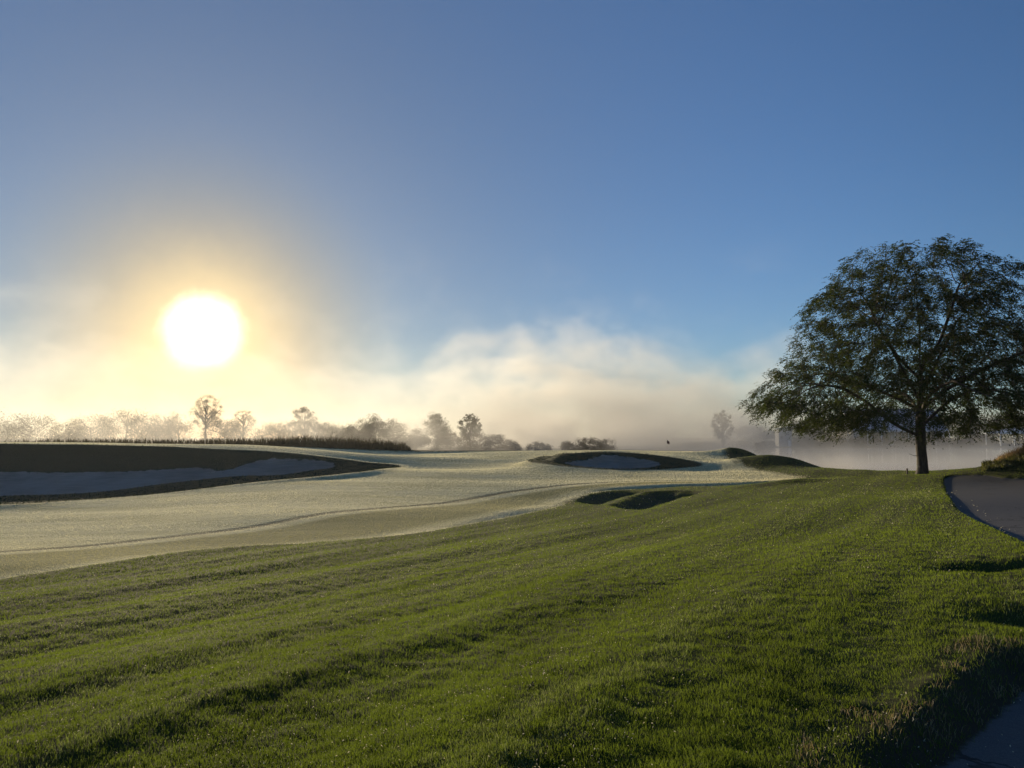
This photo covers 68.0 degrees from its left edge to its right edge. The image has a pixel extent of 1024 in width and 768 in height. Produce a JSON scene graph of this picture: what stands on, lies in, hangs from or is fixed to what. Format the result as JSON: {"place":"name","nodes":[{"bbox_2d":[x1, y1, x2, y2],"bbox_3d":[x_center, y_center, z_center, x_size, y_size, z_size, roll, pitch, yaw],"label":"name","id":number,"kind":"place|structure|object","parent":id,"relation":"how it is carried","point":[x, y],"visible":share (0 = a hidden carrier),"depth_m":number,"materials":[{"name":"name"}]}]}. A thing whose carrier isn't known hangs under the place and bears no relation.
{"place":"outdoors","nodes":[
{"label":"outdoors","id":0,"kind":"place"},
{"bbox_2d":[0,443,700,503],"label":"grass","id":1,"kind":"structure","parent":0,"point":[130,489],"depth_m":67.60,"materials":[{"name":"green plant"}]},
{"bbox_2d":[0,438,1023,767],"bbox_3d":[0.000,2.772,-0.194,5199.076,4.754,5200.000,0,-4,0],"label":"ground","id":2,"kind":"structure","parent":0,"point":[160,458],"depth_m":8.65,"materials":[{"name":"green plant"}]},
{"bbox_2d":[0,411,21,441],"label":"tree","id":3,"kind":"object","parent":2,"relation":"on","point":[7,421],"visible":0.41,"depth_m":226.06,"materials":[{"name":"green plant"}]},
{"bbox_2d":[0,412,67,441],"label":"tree","id":4,"kind":"object","parent":2,"relation":"on","point":[14,428],"visible":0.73,"depth_m":213.71,"materials":[{"name":"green plant"}]},
{"bbox_2d":[40,422,92,441],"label":"tree","id":5,"kind":"object","parent":2,"relation":"on","point":[74,427],"visible":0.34,"depth_m":233.92,"materials":[{"name":"green plant"}]},
{"bbox_2d":[60,414,122,442],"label":"tree","id":6,"kind":"object","parent":2,"relation":"on","point":[76,434],"visible":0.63,"depth_m":226.52,"materials":[{"name":"green plant"}]},
{"bbox_2d":[89,408,161,442],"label":"tree","id":7,"kind":"object","parent":2,"relation":"on","point":[136,421],"visible":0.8,"depth_m":220.50,"materials":[{"name":"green plant"}]},
{"bbox_2d":[128,414,184,443],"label":"tree","id":8,"kind":"object","parent":2,"relation":"on","point":[157,425],"visible":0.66,"depth_m":226.61,"materials":[{"name":"green plant"}]},
{"bbox_2d":[0,458,334,495],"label":"sand bunker","id":9,"kind":"object","parent":2,"relation":"on","point":[25,483],"visible":0.91,"depth_m":69.63},
{"bbox_2d":[154,409,199,443],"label":"tree","id":10,"kind":"object","parent":2,"relation":"on","point":[177,426],"visible":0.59,"depth_m":230.97,"materials":[{"name":"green plant"}]},
{"bbox_2d":[0,433,410,449],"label":"reeds","id":11,"kind":"object","parent":2,"relation":"on","point":[336,442],"visible":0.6,"depth_m":107.69,"materials":[{"name":"plant"}]},
{"bbox_2d":[189,394,222,443],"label":"tree","id":12,"kind":"object","parent":2,"relation":"on","point":[211,415],"visible":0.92,"depth_m":260.81,"materials":[{"name":"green plant"}]},
{"bbox_2d":[197,416,249,442],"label":"tree","id":13,"kind":"object","parent":2,"relation":"on","point":[226,431],"visible":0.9,"depth_m":226.31,"materials":[{"name":"green plant"}]},
{"bbox_2d":[233,410,257,437],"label":"tree","id":14,"kind":"object","parent":2,"relation":"on","point":[244,422],"visible":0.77,"depth_m":249.33,"materials":[{"name":"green plant"}]},
{"bbox_2d":[249,421,300,442],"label":"tree","id":15,"kind":"object","parent":2,"relation":"on","point":[273,430],"visible":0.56,"depth_m":224.04,"materials":[{"name":"green plant"}]},
{"bbox_2d":[285,406,320,438],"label":"tree","id":16,"kind":"object","parent":2,"relation":"on","point":[303,423],"visible":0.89,"depth_m":239.11,"materials":[{"name":"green plant"}]},
{"bbox_2d":[307,422,345,440],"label":"tree","id":17,"kind":"object","parent":2,"relation":"on","point":[325,432],"visible":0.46,"depth_m":219.59,"materials":[{"name":"green plant"}]},
{"bbox_2d":[327,426,355,441],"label":"tree","id":18,"kind":"object","parent":2,"relation":"on","point":[339,433],"visible":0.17,"depth_m":198.24,"materials":[{"name":"green plant"}]},
{"bbox_2d":[339,417,379,440],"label":"tree","id":19,"kind":"object","parent":2,"relation":"on","point":[349,430],"visible":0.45,"depth_m":194.60,"materials":[{"name":"green plant"}]},
{"bbox_2d":[357,413,390,442],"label":"tree","id":20,"kind":"object","parent":2,"relation":"on","point":[368,428],"visible":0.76,"depth_m":193.89,"materials":[{"name":"green plant"}]},
{"bbox_2d":[375,418,409,444],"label":"tree","id":21,"kind":"object","parent":2,"relation":"on","point":[393,431],"visible":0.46,"depth_m":196.02,"materials":[{"name":"green plant"}]},
{"bbox_2d":[0,442,809,580],"bbox_3d":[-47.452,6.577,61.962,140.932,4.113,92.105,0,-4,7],"label":"fairway","id":22,"kind":"structure","parent":2,"relation":"on","point":[370,475],"depth_m":41.67,"materials":[{"name":"green plant"}]},
{"bbox_2d":[400,428,429,449],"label":"tree","id":23,"kind":"object","parent":2,"relation":"on","point":[413,441],"visible":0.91,"depth_m":188.85,"materials":[{"name":"green plant"}]},
{"bbox_2d":[421,411,453,449],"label":"tree","id":24,"kind":"object","parent":2,"relation":"on","point":[441,429],"visible":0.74,"depth_m":183.60,"materials":[{"name":"green plant"}]},
{"bbox_2d":[430,431,470,449],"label":"bush","id":25,"kind":"object","parent":2,"relation":"on","point":[447,442],"visible":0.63,"depth_m":160.64,"materials":[{"name":"green plant"}]},
{"bbox_2d":[457,413,482,447],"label":"tree","id":26,"kind":"object","parent":2,"relation":"on","point":[472,425],"visible":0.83,"depth_m":164.11,"materials":[{"name":"green plant"}]},
{"bbox_2d":[455,428,491,449],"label":"bush","id":27,"kind":"object","parent":2,"relation":"on","point":[472,446],"visible":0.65,"depth_m":158.82,"materials":[{"name":"green plant"}]},
{"bbox_2d":[481,433,511,449],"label":"bush","id":28,"kind":"object","parent":2,"relation":"on","point":[503,445],"visible":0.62,"depth_m":158.37,"materials":[{"name":"green plant"}]},
{"bbox_2d":[505,440,521,450],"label":"bush","id":29,"kind":"object","parent":2,"relation":"on","point":[514,446],"visible":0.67,"depth_m":156.73,"materials":[{"name":"green plant"}]},
{"bbox_2d":[525,441,552,450],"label":"bush","id":30,"kind":"object","parent":2,"relation":"on","point":[547,447],"visible":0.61,"depth_m":148.97,"materials":[{"name":"green plant"}]},
{"bbox_2d":[559,441,577,449],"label":"bush","id":31,"kind":"object","parent":2,"relation":"on","point":[567,445],"visible":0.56,"depth_m":148.97,"materials":[{"name":"green plant"}]},
{"bbox_2d":[570,435,616,449],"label":"bush","id":32,"kind":"object","parent":2,"relation":"on","point":[600,445],"visible":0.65,"depth_m":147.71,"materials":[{"name":"green plant"}]},
{"bbox_2d":[565,454,658,468],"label":"sand bunker","id":33,"kind":"object","parent":2,"relation":"on","point":[612,461],"visible":0.86,"depth_m":70.38,"materials":[{"name":"soil"}]},
{"bbox_2d":[709,410,734,447],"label":"tree","id":34,"kind":"object","parent":2,"relation":"on","point":[721,433],"visible":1,"depth_m":248.65,"materials":[{"name":"green plant"}]},
{"bbox_2d":[732,424,778,440],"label":"tree","id":35,"kind":"object","parent":2,"relation":"on","point":[760,435],"visible":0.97,"depth_m":296.31,"materials":[{"name":"green plant"}]},
{"bbox_2d":[751,441,775,447],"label":"bush","id":36,"kind":"object","parent":2,"relation":"on","point":[764,445],"visible":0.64,"depth_m":246.68,"materials":[{"name":"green plant"}]},
{"bbox_2d":[775,427,791,446],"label":"tower","id":37,"kind":"structure","parent":2,"relation":"on","point":[781,439],"depth_m":261.38,"materials":[{"name":"metal"}]},
{"bbox_2d":[780,420,819,442],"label":"tree","id":38,"kind":"object","parent":2,"relation":"on","point":[795,438],"visible":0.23,"depth_m":275.89,"materials":[{"name":"green plant"}]},
{"bbox_2d":[791,436,822,447],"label":"bush","id":39,"kind":"object","parent":2,"relation":"on","point":[806,442],"visible":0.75,"depth_m":246.86,"materials":[{"name":"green plant"}]},
{"bbox_2d":[807,423,842,443],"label":"tree","id":40,"kind":"object","parent":2,"relation":"on","point":[826,437],"visible":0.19,"depth_m":272.03,"materials":[{"name":"green plant"}]},
{"bbox_2d":[820,435,849,447],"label":"bush","id":41,"kind":"object","parent":2,"relation":"on","point":[838,445],"visible":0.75,"depth_m":246.46,"materials":[{"name":"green plant"}]},
{"bbox_2d":[845,436,874,447],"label":"bush","id":42,"kind":"object","parent":2,"relation":"on","point":[861,445],"visible":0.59,"depth_m":246.80,"materials":[{"name":"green plant"}]},
{"bbox_2d":[738,233,1023,473],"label":"tree","id":43,"kind":"object","parent":2,"relation":"on","point":[851,386],"visible":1,"depth_m":47.16,"materials":[{"name":"green plant"}]},
{"bbox_2d":[868,436,900,447],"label":"bush","id":44,"kind":"object","parent":2,"relation":"on","point":[881,442],"visible":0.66,"depth_m":247.21,"materials":[{"name":"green plant"}]},
{"bbox_2d":[835,409,949,445],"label":"clubhouse","id":45,"kind":"structure","parent":2,"relation":"on","point":[894,434],"depth_m":261.31,"materials":[{"name":"metal"}]},
{"bbox_2d":[873,432,880,443],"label":"window","id":46,"kind":"structure","parent":45,"relation":"in","point":[877,433],"depth_m":261.23,"materials":[{"name":"glass"}]},
{"bbox_2d":[883,432,890,443],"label":"window","id":47,"kind":"structure","parent":45,"relation":"in","point":[889,433],"depth_m":261.26,"materials":[{"name":"glass"}]},
{"bbox_2d":[893,432,900,443],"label":"window","id":48,"kind":"structure","parent":45,"relation":"in","point":[896,433],"depth_m":261.29,"materials":[{"name":"glass"}]},
{"bbox_2d":[789,633,1023,767],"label":"dry grass","id":49,"kind":"structure","parent":2,"relation":"on","point":[905,707],"depth_m":4.58,"materials":[{"name":"plant"}]},
{"bbox_2d":[897,437,915,447],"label":"bush","id":50,"kind":"object","parent":2,"relation":"on","point":[903,445],"visible":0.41,"depth_m":247.46,"materials":[{"name":"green plant"}]},
{"bbox_2d":[926,436,955,447],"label":"bush","id":51,"kind":"object","parent":2,"relation":"on","point":[942,444],"visible":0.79,"depth_m":246.97,"materials":[{"name":"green plant"}]},
{"bbox_2d":[946,409,982,441],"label":"tree","id":52,"kind":"object","parent":2,"relation":"on","point":[965,434],"visible":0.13,"depth_m":287.88,"materials":[{"name":"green plant"}]},
{"bbox_2d":[950,436,980,447],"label":"bush","id":53,"kind":"object","parent":2,"relation":"on","point":[962,442],"visible":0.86,"depth_m":246.75,"materials":[{"name":"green plant"}]},
{"bbox_2d":[967,410,1005,442],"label":"tree","id":54,"kind":"object","parent":2,"relation":"on","point":[984,441],"visible":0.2,"depth_m":285.85,"materials":[{"name":"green plant"}]},
{"bbox_2d":[980,452,1023,470],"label":"weeds","id":55,"kind":"object","parent":2,"relation":"on","point":[1013,460],"visible":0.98,"depth_m":44.12,"materials":[{"name":"green plant"}]},
{"bbox_2d":[984,428,1023,445],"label":"pavilion","id":56,"kind":"structure","parent":2,"relation":"on","point":[1000,444],"depth_m":264.95,"materials":[{"name":"metal"}]},
{"bbox_2d":[985,412,1023,441],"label":"tree","id":57,"kind":"object","parent":2,"relation":"on","point":[1011,436],"visible":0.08,"depth_m":300.11,"materials":[{"name":"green plant"}]},
{"bbox_2d":[995,443,1023,460],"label":"tall grass","id":58,"kind":"structure","parent":2,"relation":"on","point":[1019,450],"depth_m":45.71,"materials":[{"name":"plant"}]},
{"bbox_2d":[0,0,1023,437],"label":"sky","id":59,"kind":"structure","parent":0,"point":[528,218],"materials":[{"name":"blue"}]},
{"bbox_2d":[717,448,1016,470],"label":"pond","id":60,"kind":"structure","parent":0,"point":[883,459],"depth_m":135.44,"materials":[{"name":"grey liquid"}]},
{"bbox_2d":[942,692,1023,767],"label":"cart path","id":61,"kind":"structure","parent":0,"point":[1008,725],"depth_m":4.44,"materials":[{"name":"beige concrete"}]},
{"bbox_2d":[944,474,1023,540],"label":"cart path","id":62,"kind":"structure","parent":0,"point":[999,501],"depth_m":25.86,"materials":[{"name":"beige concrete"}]}
]}

